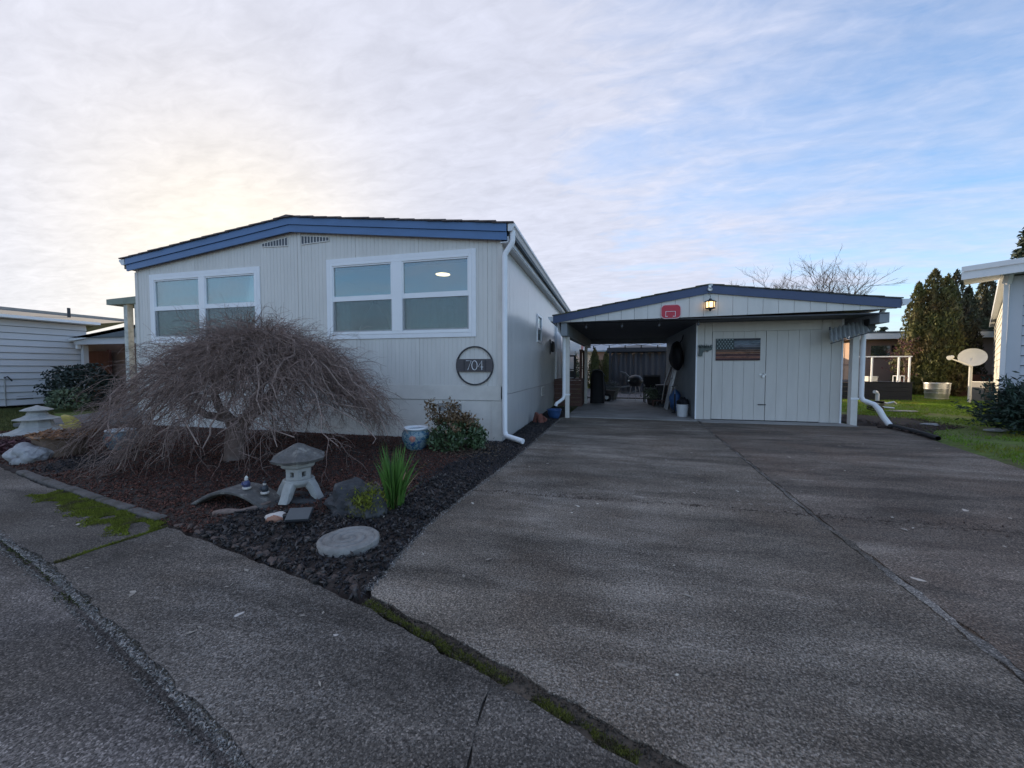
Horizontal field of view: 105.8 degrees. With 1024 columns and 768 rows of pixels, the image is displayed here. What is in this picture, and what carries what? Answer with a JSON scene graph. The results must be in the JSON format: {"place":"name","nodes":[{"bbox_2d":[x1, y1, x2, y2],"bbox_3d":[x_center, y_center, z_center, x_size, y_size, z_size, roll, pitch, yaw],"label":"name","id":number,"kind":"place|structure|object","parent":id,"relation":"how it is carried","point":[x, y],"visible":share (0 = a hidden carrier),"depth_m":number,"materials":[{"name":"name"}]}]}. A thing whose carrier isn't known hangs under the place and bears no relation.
{"place":"outdoors","nodes":[
{"label":"outdoors","id":0,"kind":"place"},
{"bbox_2d":[13,407,139,426],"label":"path","id":1,"kind":"structure","parent":0,"point":[55,421],"depth_m":9.11,"materials":[{"name":"concrete"}]},
{"bbox_2d":[106,296,140,414],"bbox_3d":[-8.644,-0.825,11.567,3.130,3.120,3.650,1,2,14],"label":"porch post","id":2,"kind":"object","parent":1,"relation":"on","point":[128,304],"visible":0.07,"depth_m":10.09,"materials":[{"name":"wood"}]},
{"bbox_2d":[0,540,242,767],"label":"street","id":3,"kind":"structure","parent":0,"point":[70,697],"depth_m":1.46,"materials":[{"name":"asphalt"}]},
{"bbox_2d":[1,540,90,609],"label":"kerb moss","id":4,"kind":"object","parent":3,"relation":"on","point":[62,594],"visible":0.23,"depth_m":2.30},
{"bbox_2d":[0,306,123,406],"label":"neighbour house","id":5,"kind":"structure","parent":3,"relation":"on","point":[34,344],"depth_m":12.90,"materials":[{"name":"paint"}]},
{"bbox_2d":[0,530,252,767],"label":"kerb rubble","id":6,"kind":"object","parent":3,"relation":"on","point":[90,611],"visible":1,"depth_m":1.61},
{"bbox_2d":[0,408,570,605],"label":"garden bed","id":7,"kind":"object","parent":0,"point":[266,544],"visible":0.29,"depth_m":3.86,"materials":[{"name":"soil"}]},
{"bbox_2d":[0,434,31,453],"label":"red groundcover","id":8,"kind":"object","parent":7,"relation":"on","point":[6,444],"visible":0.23,"depth_m":5.57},
{"bbox_2d":[2,442,53,464],"bbox_3d":[-6.120,0.897,4.929,0.552,0.336,0.362,1,2,14],"label":"white rock","id":9,"kind":"object","parent":7,"relation":"on","point":[24,452],"visible":0.73,"depth_m":4.79,"materials":[{"name":"stone"}]},
{"bbox_2d":[0,405,61,436],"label":"tiered pagoda","id":10,"kind":"object","parent":7,"relation":"on","point":[37,417],"visible":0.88,"depth_m":6.93,"materials":[{"name":"stone"}]},
{"bbox_2d":[23,426,99,457],"bbox_3d":[-5.968,0.805,5.155,0.845,0.438,0.614,1,2,14],"label":"rock","id":11,"kind":"object","parent":7,"relation":"on","point":[33,436],"visible":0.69,"depth_m":5.00,"materials":[{"name":"brown stone"}]},
{"bbox_2d":[58,414,80,428],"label":"yellow leaf plant","id":12,"kind":"object","parent":7,"relation":"on","point":[64,418],"visible":0.34,"depth_m":6.13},
{"bbox_2d":[102,428,138,449],"bbox_3d":[-5.567,0.801,5.514,0.368,0.317,0.368,1,2,14],"label":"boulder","id":13,"kind":"object","parent":7,"relation":"on","point":[112,432],"visible":0.31,"depth_m":5.37,"materials":[{"name":"grey stone"}]},
{"bbox_2d":[11,299,412,484],"bbox_3d":[-4.021,-0.045,5.406,5.524,2.200,3.400,1,2,14],"label":"weeping maple","id":14,"kind":"object","parent":7,"relation":"on","point":[226,360],"visible":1,"depth_m":4.50,"materials":[{"name":"brown plant"}]},
{"bbox_2d":[190,482,280,509],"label":"garden bridge","id":15,"kind":"structure","parent":7,"relation":"on","point":[253,496],"depth_m":3.31,"materials":[{"name":"stone"}]},
{"bbox_2d":[241,475,251,489],"bbox_3d":[-2.293,0.848,3.343,0.073,0.117,0.071,1,2,14],"label":"garden figurine","id":16,"kind":"object","parent":15,"relation":"on","point":[245,484],"visible":1,"depth_m":3.33,"materials":[{"name":"blue ceramic"}]},
{"bbox_2d":[259,480,269,494],"bbox_3d":[-2.138,0.890,3.347,0.073,0.117,0.071,1,2,14],"label":"garden figurine","id":17,"kind":"object","parent":15,"relation":"on","point":[264,488],"visible":1,"depth_m":3.33,"materials":[{"name":"ceramic"}]},
{"bbox_2d":[0,424,472,532],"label":"red bark mulch","id":18,"kind":"object","parent":7,"relation":"on","point":[173,474],"visible":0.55,"depth_m":4.44,"materials":[{"name":"wood"}]},
{"bbox_2d":[212,501,270,514],"bbox_3d":[-2.223,1.038,3.188,0.406,0.089,0.089,-1,2,-21],"label":"driftwood","id":19,"kind":"object","parent":7,"relation":"on","point":[224,511],"visible":0.76,"depth_m":3.13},
{"bbox_2d":[264,511,284,522],"bbox_3d":[-1.815,1.045,2.993,0.206,0.112,0.119,1,2,14],"label":"split stone","id":20,"kind":"object","parent":7,"relation":"on","point":[275,517],"visible":0.55,"depth_m":2.95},
{"bbox_2d":[0,408,560,570],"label":"pale litter","id":21,"kind":"object","parent":7,"relation":"on","point":[325,466],"visible":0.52,"depth_m":4.44,"materials":[{"name":"beige plant"}]},
{"bbox_2d":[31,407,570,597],"bbox_3d":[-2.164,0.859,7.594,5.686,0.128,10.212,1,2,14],"label":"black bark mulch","id":22,"kind":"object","parent":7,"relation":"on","point":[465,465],"visible":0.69,"depth_m":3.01,"materials":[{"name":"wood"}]},
{"bbox_2d":[283,507,313,526],"bbox_3d":[-1.592,1.022,2.863,0.210,0.187,0.113,0,2,-8],"label":"stone slab","id":23,"kind":"object","parent":22,"relation":"on","point":[293,516],"visible":0.88,"depth_m":2.85,"materials":[{"name":"grey stone"}]},
{"bbox_2d":[275,491,332,503],"bbox_3d":[-1.890,1.051,3.480,0.440,0.090,0.300,0,2,6],"label":"plinth stone","id":24,"kind":"object","parent":7,"relation":"on","point":[301,500],"visible":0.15,"depth_m":3.41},
{"bbox_2d":[269,443,324,504],"bbox_3d":[-1.899,0.766,3.450,0.474,0.483,0.441,1,2,14],"label":"stone lantern","id":25,"kind":"object","parent":24,"relation":"on","point":[296,461],"visible":1,"depth_m":3.36,"materials":[{"name":"stone"}]},
{"bbox_2d":[201,473,486,600],"bbox_3d":[-1.341,1.039,3.315,1.692,0.144,2.329,1,2,14],"label":"coarse black bark","id":26,"kind":"object","parent":7,"relation":"on","point":[315,580],"visible":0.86,"depth_m":2.77,"materials":[{"name":"wood"}]},
{"bbox_2d":[316,526,379,557],"bbox_3d":[-1.094,1.064,2.597,0.392,0.085,0.384,1,2,14],"label":"stepping stone","id":27,"kind":"object","parent":7,"relation":"on","point":[355,540],"visible":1,"depth_m":2.53,"materials":[{"name":"stone"}]},
{"bbox_2d":[118,214,580,443],"bbox_3d":[-1.653,-1.444,16.379,8.619,3.971,19.566,1,2,14],"label":"mobile home","id":28,"kind":"object","parent":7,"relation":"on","point":[496,295],"visible":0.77,"depth_m":7.00,"materials":[{"name":"paint"}]},
{"bbox_2d":[149,266,260,342],"bbox_3d":[-6.115,-1.537,7.747,2.800,1.410,0.158,1,2,14],"label":"window","id":29,"kind":"structure","parent":28,"relation":"in","point":[208,289],"depth_m":7.69,"materials":[{"name":"white plastic"}]},
{"bbox_2d":[359,300,389,329],"bbox_3d":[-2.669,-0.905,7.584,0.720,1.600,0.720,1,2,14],"label":"table lamp","id":30,"kind":"object","parent":28,"relation":"in","point":[375,318],"visible":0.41,"depth_m":7.40,"materials":[{"name":"fabric"}]},
{"bbox_2d":[326,248,475,339],"bbox_3d":[-1.948,-1.506,6.727,2.840,1.430,0.178,1,2,14],"label":"window","id":31,"kind":"structure","parent":28,"relation":"in","point":[445,313],"depth_m":6.64,"materials":[{"name":"white plastic"}]},
{"bbox_2d":[456,346,493,384],"bbox_3d":[-0.616,-0.300,6.351,0.646,0.646,0.040,1,2,14],"label":"house number sign","id":32,"kind":"object","parent":28,"relation":"attached to","point":[474,365],"visible":1,"depth_m":6.34,"materials":[{"name":"metal"}]},
{"bbox_2d":[537,314,541,343],"bbox_3d":[0.684,-1.368,9.647,0.034,0.680,0.650,1,2,14],"label":"side window","id":33,"kind":"structure","parent":28,"relation":"in","point":[539,318],"depth_m":9.74,"materials":[{"name":"white plastic"}]},
{"bbox_2d":[555,327,560,378],"bbox_3d":[1.601,-1.224,13.163,0.105,2.110,1.080,1,2,14],"label":"side door","id":34,"kind":"structure","parent":28,"relation":"in","point":[558,337],"depth_m":12.99,"materials":[{"name":"white paint"}]},
{"bbox_2d":[323,477,391,519],"bbox_3d":[-1.256,1.018,3.159,0.500,0.493,0.625,-1,3,-28],"label":"mossy boulder","id":35,"kind":"object","parent":7,"relation":"on","point":[356,497],"visible":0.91,"depth_m":3.06,"materials":[{"name":"stone"}]},
{"bbox_2d":[364,441,425,509],"bbox_3d":[-0.964,0.770,3.275,0.572,0.598,0.589,1,2,14],"label":"iris clump","id":36,"kind":"object","parent":7,"relation":"on","point":[395,484],"visible":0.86,"depth_m":3.23,"materials":[{"name":"plant"}]},
{"bbox_2d":[401,425,429,450],"bbox_3d":[-1.376,0.785,5.548,0.400,0.345,0.400,1,2,14],"label":"porcelain pot","id":37,"kind":"object","parent":7,"relation":"on","point":[415,435],"visible":0.84,"depth_m":5.40,"materials":[{"name":"blue ceramic"}]},
{"bbox_2d":[419,397,493,453],"bbox_3d":[-0.803,0.569,5.577,0.957,0.828,0.830,2,3,35],"label":"nandina shrub","id":38,"kind":"object","parent":7,"relation":"on","point":[460,427],"visible":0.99,"depth_m":5.44,"materials":[{"name":"green plant"}]},
{"bbox_2d":[533,412,546,422],"bbox_3d":[0.590,0.748,8.461,0.284,0.267,0.289,2,3,41],"label":"flower pot","id":39,"kind":"object","parent":7,"relation":"on","point":[540,418],"visible":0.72,"depth_m":8.38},
{"bbox_2d":[547,408,561,418],"bbox_3d":[1.011,0.713,9.284,0.370,0.230,0.366,1,2,14],"label":"blue planter","id":40,"kind":"object","parent":7,"relation":"on","point":[554,412],"visible":0.94,"depth_m":9.17,"materials":[{"name":"ceramic"}]},
{"bbox_2d":[0,467,639,767],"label":"sidewalk","id":41,"kind":"structure","parent":0,"point":[255,660],"depth_m":1.58,"materials":[{"name":"concrete"}]},
{"bbox_2d":[26,489,168,536],"bbox_3d":[-3.595,1.059,3.301,2.128,0.020,0.421,1,3,26],"label":"sidewalk moss","id":42,"kind":"object","parent":41,"relation":"on","point":[122,520],"visible":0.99,"depth_m":3.20,"materials":[{"name":"plant"}]},
{"bbox_2d":[54,524,167,563],"bbox_3d":[-2.716,1.087,2.667,0.084,0.021,0.611,1,2,21],"label":"joint moss","id":43,"kind":"object","parent":41,"relation":"on","point":[92,549],"visible":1,"depth_m":2.60,"materials":[{"name":"plant"}]},
{"bbox_2d":[0,383,846,437],"bbox_3d":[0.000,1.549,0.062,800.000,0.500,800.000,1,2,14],"label":"ground","id":44,"kind":"structure","parent":0,"point":[68,411],"depth_m":12.27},
{"bbox_2d":[0,406,54,430],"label":"mossy turf","id":45,"kind":"structure","parent":44,"relation":"on","point":[7,418],"depth_m":10.42,"materials":[{"name":"plant"}]},
{"bbox_2d":[43,387,94,409],"bbox_3d":[-13.427,0.422,11.736,1.238,0.708,0.999,1,2,14],"label":"sage shrub","id":46,"kind":"object","parent":44,"relation":"on","point":[55,397],"visible":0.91,"depth_m":11.54,"materials":[{"name":"green plant"}]},
{"bbox_2d":[32,363,125,408],"bbox_3d":[-13.741,0.038,12.408,2.678,1.460,1.832,1,2,14],"label":"dark shrub","id":47,"kind":"object","parent":44,"relation":"on","point":[68,377],"visible":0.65,"depth_m":12.05,"materials":[{"name":"green plant"}]},
{"bbox_2d":[16,470,166,519],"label":"kerb","id":48,"kind":"structure","parent":44,"relation":"on","point":[47,482],"depth_m":3.63,"materials":[{"name":"concrete"}]},
{"bbox_2d":[89,350,111,399],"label":"red brown gate","id":49,"kind":"structure","parent":44,"relation":"on","point":[100,357],"depth_m":15.29,"materials":[{"name":"wood"}]},
{"bbox_2d":[68,325,136,394],"bbox_3d":[-13.127,-0.651,13.963,9.400,2.780,1.770,1,2,14],"label":"neighbour porch","id":50,"kind":"object","parent":44,"relation":"on","point":[113,340],"visible":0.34,"depth_m":13.87,"materials":[{"name":"paint"}]},
{"bbox_2d":[583,343,666,366],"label":"metal roof outbuilding","id":51,"kind":"structure","parent":44,"relation":"on","point":[601,349],"depth_m":25.58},
{"bbox_2d":[739,264,820,290],"bbox_3d":[21.385,-4.641,29.913,5.675,9.499,5.911,-1,3,-29],"label":"bare tree","id":52,"kind":"object","parent":44,"relation":"on","point":[776,286],"visible":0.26,"depth_m":29.99,"materials":[{"name":"brown plant"}]},
{"bbox_2d":[780,245,863,292],"bbox_3d":[23.719,-5.308,30.020,6.153,10.811,4.424,1,2,14],"label":"bare tree","id":53,"kind":"object","parent":44,"relation":"on","point":[816,283],"visible":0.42,"depth_m":29.86,"materials":[{"name":"brown plant"}]},
{"bbox_2d":[812,260,849,292],"bbox_3d":[24.137,-4.766,30.779,4.537,9.669,5.236,1,2,14],"label":"bare tree","id":54,"kind":"object","parent":44,"relation":"on","point":[832,287],"visible":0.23,"depth_m":29.67,"materials":[{"name":"brown plant"}]},
{"bbox_2d":[821,263,908,294],"bbox_3d":[26.347,-4.925,30.758,7.237,9.980,4.145,2,3,39],"label":"bare tree","id":55,"kind":"object","parent":44,"relation":"on","point":[855,291],"visible":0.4,"depth_m":29.77,"materials":[{"name":"brown plant"}]},
{"bbox_2d":[1010,227,1023,258],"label":"conifer","id":56,"kind":"object","parent":44,"relation":"on","point":[1017,253],"visible":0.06,"depth_m":39.82,"materials":[{"name":"green plant"}]},
{"bbox_2d":[0,0,1023,333],"label":"sky","id":57,"kind":"structure","parent":0,"point":[637,148],"materials":[{"name":"blue"}]},
{"bbox_2d":[360,595,680,767],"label":"crack dirt","id":58,"kind":"structure","parent":0,"point":[604,730],"depth_m":1.46,"materials":[{"name":"soil"}]},
{"bbox_2d":[570,355,575,378],"bbox_3d":[1.958,-0.576,13.101,0.380,0.780,0.440,1,2,14],"label":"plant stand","id":59,"kind":"object","parent":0,"point":[572,373],"visible":0.44,"depth_m":12.91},
{"bbox_2d":[604,380,615,400],"bbox_3d":[3.546,0.160,14.170,0.475,0.984,0.500,1,2,14],"label":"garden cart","id":60,"kind":"object","parent":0,"point":[609,393],"visible":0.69,"depth_m":14.02,"materials":[{"name":"black plastic"}]},
{"bbox_2d":[604,380,621,399],"bbox_3d":[3.825,0.211,14.921,0.996,0.756,0.958,-1,2,-21],"label":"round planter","id":61,"kind":"object","parent":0,"point":[610,386],"visible":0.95,"depth_m":14.70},
{"bbox_2d":[587,388,648,398],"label":"deck","id":62,"kind":"structure","parent":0,"point":[623,396],"depth_m":16.33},
{"bbox_2d":[587,347,601,388],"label":"arborvitae","id":63,"kind":"object","parent":62,"relation":"on","point":[594,362],"visible":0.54,"depth_m":21.58,"materials":[{"name":"green plant"}]},
{"bbox_2d":[599,350,608,383],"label":"arborvitae","id":64,"kind":"object","parent":62,"relation":"on","point":[605,365],"visible":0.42,"depth_m":21.47,"materials":[{"name":"green plant"}]},
{"bbox_2d":[607,345,666,391],"bbox_3d":[6.078,-0.752,18.718,2.900,2.280,1.650,1,2,14],"label":"gazebo","id":65,"kind":"object","parent":62,"relation":"on","point":[650,360],"visible":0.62,"depth_m":18.18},
{"bbox_2d":[371,417,1023,767],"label":"driveway","id":66,"kind":"structure","parent":0,"point":[784,640],"depth_m":2.10,"materials":[{"name":"concrete"}]},
{"bbox_2d":[363,418,559,591],"bbox_3d":[0.170,0.968,5.771,0.169,0.032,7.615,1,2,15],"label":"edge grit","id":67,"kind":"object","parent":66,"relation":"on","point":[392,563],"visible":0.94,"depth_m":2.83,"materials":[{"name":"gravel"}]},
{"bbox_2d":[56,443,913,686],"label":"fallen leaves","id":68,"kind":"object","parent":66,"relation":"on","point":[134,591],"visible":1,"depth_m":2.07,"materials":[{"name":"brown plant"}]},
{"bbox_2d":[362,598,642,764],"bbox_3d":[-0.180,1.141,1.599,1.419,0.016,0.092,2,3,36],"label":"crack moss","id":69,"kind":"object","parent":66,"relation":"on","point":[555,710],"visible":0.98,"depth_m":1.51,"materials":[{"name":"plant"}]},
{"bbox_2d":[481,489,1023,537],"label":"crack grit","id":70,"kind":"object","parent":66,"relation":"on","point":[795,513],"visible":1,"depth_m":3.15,"materials":[{"name":"stone"}]},
{"bbox_2d":[570,398,857,426],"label":"carport floor","id":71,"kind":"structure","parent":0,"point":[639,409],"depth_m":10.22,"materials":[{"name":"concrete"}]},
{"bbox_2d":[554,349,584,405],"bbox_3d":[1.962,-0.221,12.945,0.870,1.778,1.672,1,2,14],"label":"wooden landing","id":72,"kind":"object","parent":71,"relation":"on","point":[576,390],"visible":0.8,"depth_m":12.12,"materials":[{"name":"wood"}]},
{"bbox_2d":[590,369,605,402],"bbox_3d":[2.975,0.066,13.407,0.561,1.168,0.502,1,2,14],"label":"covered grill","id":73,"kind":"object","parent":71,"relation":"on","point":[597,392],"visible":1,"depth_m":13.21,"materials":[{"name":"black fabric"}]},
{"bbox_2d":[628,375,642,400],"bbox_3d":[4.621,0.132,14.526,0.560,0.951,0.552,1,2,14],"label":"kettle barbecue","id":74,"kind":"object","parent":71,"relation":"on","point":[635,381],"visible":0.98,"depth_m":14.34,"materials":[{"name":"black metal"}]},
{"bbox_2d":[643,375,660,402],"bbox_3d":[4.918,0.168,13.543,0.581,0.954,0.661,1,2,14],"label":"patio chair","id":75,"kind":"object","parent":71,"relation":"on","point":[651,380],"visible":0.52,"depth_m":13.73,"materials":[{"name":"metal"}]},
{"bbox_2d":[640,385,664,404],"bbox_3d":[4.580,0.330,12.758,0.836,0.692,0.840,1,2,14],"label":"potted shrub","id":76,"kind":"object","parent":71,"relation":"on","point":[652,394],"visible":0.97,"depth_m":12.70,"materials":[{"name":"green plant"}]},
{"bbox_2d":[655,384,667,403],"bbox_3d":[4.968,0.350,12.805,0.405,0.648,0.480,1,2,14],"label":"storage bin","id":77,"kind":"object","parent":71,"relation":"on","point":[659,387],"visible":0.48,"depth_m":12.62,"materials":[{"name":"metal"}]},
{"bbox_2d":[658,365,671,407],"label":"garden tools","id":78,"kind":"object","parent":71,"relation":"on","point":[661,404],"visible":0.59,"depth_m":11.95,"materials":[{"name":"metal"}]},
{"bbox_2d":[664,368,676,408],"bbox_3d":[4.679,-0.071,11.329,0.379,1.619,0.360,1,2,14],"label":"step ladder","id":79,"kind":"object","parent":71,"relation":"on","point":[672,379],"visible":0.75,"depth_m":11.22,"materials":[{"name":"metal"}]},
{"bbox_2d":[669,389,680,410],"bbox_3d":[4.562,0.474,10.852,0.324,0.666,0.413,1,2,14],"label":"tarp bundle","id":80,"kind":"object","parent":71,"relation":"on","point":[671,396],"visible":0.65,"depth_m":10.74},
{"bbox_2d":[676,404,688,416],"bbox_3d":[4.222,0.651,9.600,0.293,0.302,0.284,1,2,14],"label":"white bucket","id":81,"kind":"object","parent":71,"relation":"on","point":[682,410],"visible":0.89,"depth_m":9.49,"materials":[{"name":"plastic"}]},
{"bbox_2d":[548,284,911,425],"bbox_3d":[4.913,-0.709,11.057,6.938,3.030,5.975,1,2,14],"label":"carport","id":82,"kind":"object","parent":71,"relation":"on","point":[736,303],"visible":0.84,"depth_m":8.24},
{"bbox_2d":[569,319,718,348],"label":"string lights","id":83,"kind":"object","parent":82,"relation":"hanging from","point":[659,324],"visible":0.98,"depth_m":8.83,"materials":[{"name":"white plastic"}]},
{"bbox_2d":[658,304,682,319],"bbox_3d":[3.418,-1.553,8.356,0.505,0.323,0.032,1,2,14],"label":"mini basketball backboard","id":84,"kind":"object","parent":82,"relation":"attached to","point":[671,311],"visible":1,"depth_m":8.34,"materials":[{"name":"red plastic"}]},
{"bbox_2d":[704,293,716,310],"bbox_3d":[4.136,-1.720,8.075,0.250,0.398,0.221,1,2,14],"label":"gable lantern","id":85,"kind":"object","parent":82,"relation":"hanging from","point":[710,304],"visible":1,"depth_m":8.02,"materials":[{"name":"metal"}]},
{"bbox_2d":[829,319,874,343],"bbox_3d":[6.938,-1.089,7.945,0.805,0.537,0.270,1,2,14],"label":"corrugated sheet","id":86,"kind":"object","parent":82,"relation":"attached to","point":[865,326],"visible":0.98,"depth_m":7.93,"materials":[{"name":"metal"}]},
{"bbox_2d":[666,319,844,422],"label":"storage shed","id":87,"kind":"structure","parent":71,"relation":"on","point":[794,373],"depth_m":8.67,"materials":[{"name":"paint"}]},
{"bbox_2d":[669,335,683,370],"bbox_3d":[4.525,-0.862,10.666,0.365,0.982,0.959,1,2,14],"label":"hanging black bag","id":88,"kind":"object","parent":87,"relation":"hanging from","point":[676,357],"visible":1,"depth_m":10.36,"materials":[{"name":"fabric"}]},
{"bbox_2d":[698,344,712,355],"bbox_3d":[4.464,-0.790,8.907,0.348,0.294,0.182,1,2,14],"label":"wall ornament","id":89,"kind":"object","parent":87,"relation":"attached to","point":[707,348],"depth_m":8.93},
{"bbox_2d":[716,338,760,360],"bbox_3d":[5.123,-0.784,8.782,0.905,0.498,0.026,1,2,14],"label":"flag panel","id":90,"kind":"object","parent":87,"relation":"attached to","point":[725,352],"visible":1,"depth_m":8.77,"materials":[{"name":"wood"}]},
{"bbox_2d":[711,331,765,419],"bbox_3d":[5.161,-0.190,8.812,1.115,2.008,0.079,1,2,14],"label":"door","id":91,"kind":"structure","parent":87,"relation":"in","point":[737,386],"depth_m":8.82,"materials":[{"name":"paint"}]},
{"bbox_2d":[764,330,821,421],"bbox_3d":[6.206,-0.180,8.574,1.056,2.008,0.040,1,2,14],"label":"door","id":92,"kind":"structure","parent":87,"relation":"in","point":[793,357],"depth_m":8.55,"materials":[{"name":"paint"}]},
{"bbox_2d":[841,415,963,439],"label":"bare earth","id":93,"kind":"structure","parent":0,"point":[874,419],"depth_m":8.44,"materials":[{"name":"soil"}]},
{"bbox_2d":[842,414,967,436],"bbox_3d":[8.361,0.843,8.072,1.676,0.133,3.543,1,2,14],"label":"leaf debris","id":94,"kind":"object","parent":93,"relation":"on","point":[942,427],"visible":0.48,"depth_m":7.84,"materials":[{"name":"plant"}]},
{"bbox_2d":[888,424,940,440],"bbox_3d":[7.371,0.870,7.119,0.135,0.092,1.509,1,2,21],"label":"drain pipe","id":95,"kind":"object","parent":93,"relation":"on","point":[929,435],"visible":0.9,"depth_m":6.95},
{"bbox_2d":[841,394,1023,468],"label":"lawn","id":96,"kind":"structure","parent":0,"point":[987,454],"depth_m":6.93,"materials":[{"name":"plant"}]},
{"bbox_2d":[842,356,913,400],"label":"raised deck","id":97,"kind":"structure","parent":96,"relation":"on","point":[891,390],"depth_m":14.39,"materials":[{"name":"white paint"}]},
{"bbox_2d":[866,390,896,411],"bbox_3d":[9.914,0.485,10.434,0.719,0.633,0.223,1,2,14],"label":"white standpipe","id":98,"kind":"object","parent":96,"relation":"on","point":[877,395],"visible":0.61,"depth_m":10.43,"materials":[{"name":"paint"}]},
{"bbox_2d":[881,336,921,381],"bbox_3d":[14.975,-0.629,14.934,1.149,2.502,0.907,1,2,14],"label":"plum tree","id":99,"kind":"object","parent":96,"relation":"on","point":[905,361],"visible":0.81,"depth_m":14.90,"materials":[{"name":"plant"}]},
{"bbox_2d":[842,329,993,382],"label":"brown house","id":100,"kind":"structure","parent":96,"relation":"on","point":[878,343],"depth_m":19.33,"materials":[{"name":"white paint"}]},
{"bbox_2d":[869,344,902,357],"bbox_3d":[18.793,-1.635,19.276,1.700,0.680,0.050,1,2,14],"label":"window","id":101,"kind":"structure","parent":100,"relation":"in","point":[874,349],"depth_m":19.34,"materials":[{"name":"black"}]},
{"bbox_2d":[889,268,968,395],"bbox_3d":[18.281,-2.226,16.648,2.652,5.682,2.280,1,2,14],"label":"arborvitae","id":102,"kind":"object","parent":96,"relation":"on","point":[934,318],"visible":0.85,"depth_m":16.49,"materials":[{"name":"green plant"}]},
{"bbox_2d":[923,382,951,399],"bbox_3d":[16.287,0.280,14.845,0.757,0.650,0.757,1,2,14],"label":"galvanised tub","id":103,"kind":"object","parent":96,"relation":"on","point":[936,391],"visible":0.97,"depth_m":14.61,"materials":[{"name":"metal"}]},
{"bbox_2d":[946,348,987,401],"bbox_3d":[15.204,-0.242,13.134,1.289,1.929,0.588,0,2,2],"label":"satellite dish","id":104,"kind":"object","parent":96,"relation":"on","point":[971,357],"visible":0.98,"depth_m":13.10,"materials":[{"name":"white metal"}]},
{"bbox_2d":[952,269,988,373],"bbox_3d":[20.511,-2.381,17.881,2.080,5.853,1.787,1,2,14],"label":"arborvitae","id":105,"kind":"object","parent":96,"relation":"on","point":[971,325],"visible":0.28,"depth_m":17.49,"materials":[{"name":"green plant"}]},
{"bbox_2d":[957,374,992,396],"bbox_3d":[20.937,0.086,15.933,4.400,0.950,0.360,1,2,14],"label":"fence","id":106,"kind":"object","parent":96,"relation":"on","point":[976,377],"visible":0.12,"depth_m":16.15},
{"bbox_2d":[971,381,994,400],"bbox_3d":[17.187,0.274,14.106,0.500,0.720,0.700,1,2,14],"label":"air conditioner","id":107,"kind":"object","parent":96,"relation":"on","point":[975,394],"visible":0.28,"depth_m":14.09,"materials":[{"name":"metal"}]},
{"bbox_2d":[974,281,996,329],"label":"arborvitae","id":108,"kind":"object","parent":96,"relation":"on","point":[986,295],"visible":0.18,"depth_m":18.81,"materials":[{"name":"green plant"}]},
{"bbox_2d":[949,371,1023,435],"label":"juniper shrub","id":109,"kind":"object","parent":96,"relation":"on","point":[1006,407],"visible":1,"depth_m":7.16,"materials":[{"name":"plant"}]},
{"bbox_2d":[961,257,1023,399],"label":"neighbour house","id":110,"kind":"structure","parent":96,"relation":"on","point":[1007,319],"depth_m":7.97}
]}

